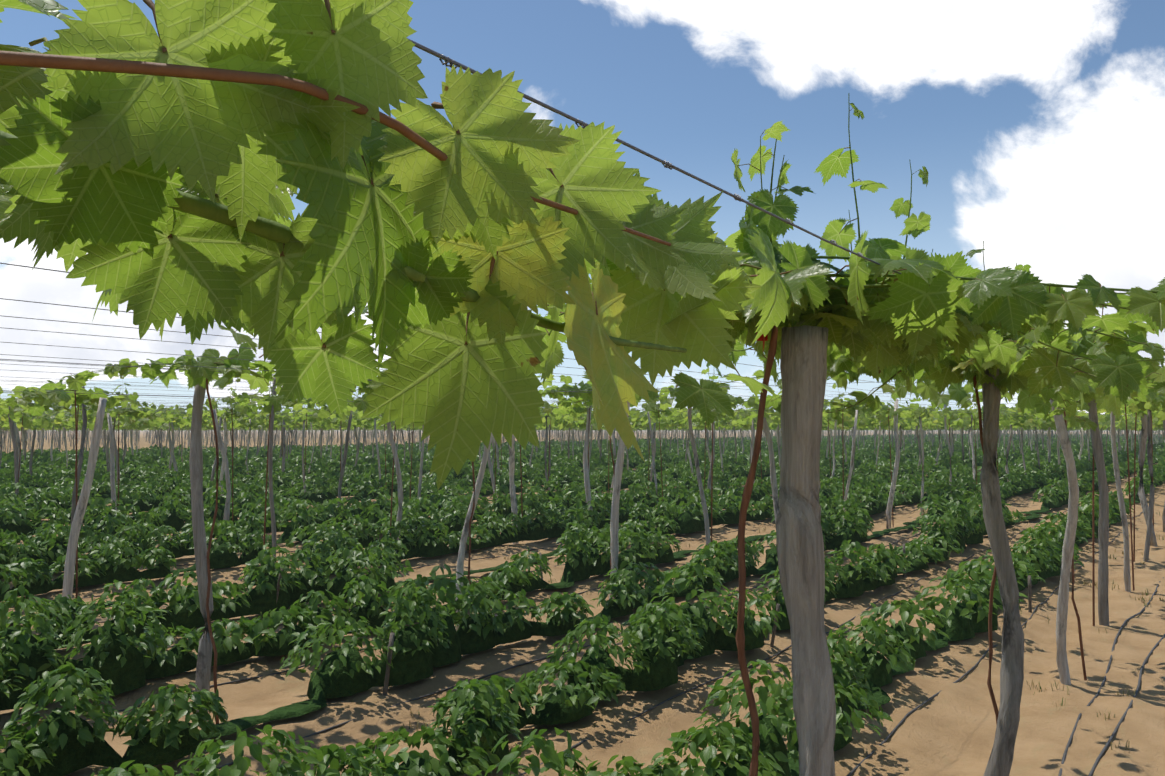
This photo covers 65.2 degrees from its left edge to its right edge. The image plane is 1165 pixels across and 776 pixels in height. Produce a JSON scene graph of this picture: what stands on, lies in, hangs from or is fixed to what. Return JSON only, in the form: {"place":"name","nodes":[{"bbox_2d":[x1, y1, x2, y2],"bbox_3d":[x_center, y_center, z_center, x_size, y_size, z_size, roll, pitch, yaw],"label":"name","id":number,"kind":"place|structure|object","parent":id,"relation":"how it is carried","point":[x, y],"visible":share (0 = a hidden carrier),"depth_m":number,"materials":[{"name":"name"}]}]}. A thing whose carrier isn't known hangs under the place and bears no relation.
{"place":"outdoors","nodes":[
{"label":"outdoors","id":0,"kind":"place"},
{"bbox_2d":[0,430,1164,775],"bbox_3d":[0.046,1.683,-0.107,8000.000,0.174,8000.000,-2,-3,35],"label":"ground","id":1,"kind":"structure","parent":0,"point":[948,728],"depth_m":6.11,"materials":[{"name":"soil"}]},
{"bbox_2d":[0,325,1164,775],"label":"posts","id":2,"kind":"object","parent":1,"relation":"on","point":[800,433],"visible":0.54,"depth_m":5.90,"materials":[{"name":"grey wood"}]},
{"bbox_2d":[0,38,1137,422],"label":"wires","id":3,"kind":"object","parent":2,"relation":"attached to","point":[576,120],"depth_m":4.02,"materials":[{"name":"grey metal"}]},
{"bbox_2d":[0,441,1164,775],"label":"crop plants","id":4,"kind":"object","parent":1,"relation":"on","point":[74,753],"visible":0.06,"depth_m":6.99,"materials":[{"name":"green plant"}]},
{"bbox_2d":[0,496,1087,775],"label":"crop plant leaves","id":5,"kind":"object","parent":4,"relation":"on","point":[486,698],"visible":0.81,"depth_m":5.96,"materials":[{"name":"green plant"}]},
{"bbox_2d":[0,433,1164,543],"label":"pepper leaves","id":6,"kind":"object","parent":1,"relation":"on","point":[154,474],"visible":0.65,"depth_m":23.02,"materials":[{"name":"green plant"}]},
{"bbox_2d":[0,51,1164,775],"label":"vine stems","id":7,"kind":"object","parent":1,"relation":"on","point":[268,229],"visible":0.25,"depth_m":2.31,"materials":[{"name":"brown plant"}]},
{"bbox_2d":[0,0,1164,490],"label":"grapevine leaves","id":8,"kind":"object","parent":7,"relation":"attached to","point":[98,170],"visible":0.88,"depth_m":0.76,"materials":[{"name":"green plant"}]},
{"bbox_2d":[28,0,1161,417],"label":"petioles","id":9,"kind":"object","parent":7,"relation":"attached to","point":[150,4],"visible":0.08,"depth_m":1.34,"materials":[{"name":"green plant"}]},
{"bbox_2d":[756,332,767,350],"bbox_3d":[0.462,-0.117,2.358,0.031,0.062,0.045,-2,-3,35],"label":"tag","id":10,"kind":"object","parent":7,"relation":"attached to","point":[762,338],"visible":0.43,"depth_m":2.35,"materials":[{"name":"red plastic"}]},
{"bbox_2d":[5,476,1164,775],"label":"hoses","id":11,"kind":"object","parent":1,"relation":"on","point":[773,656],"depth_m":6.13,"materials":[{"name":"black plastic"}]},
{"bbox_2d":[94,512,1164,768],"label":"dry grass","id":12,"kind":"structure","parent":1,"relation":"on","point":[964,588],"depth_m":6.08,"materials":[{"name":"beige plant"}]},
{"bbox_2d":[276,533,1031,694],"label":"stakes","id":13,"kind":"object","parent":1,"relation":"on","point":[389,659],"visible":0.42,"depth_m":6.97,"materials":[{"name":"brown wood"}]},
{"bbox_2d":[0,0,1164,415],"label":"sky","id":14,"kind":"structure","parent":0,"point":[1037,127],"materials":[{"name":"blue"}]}
]}

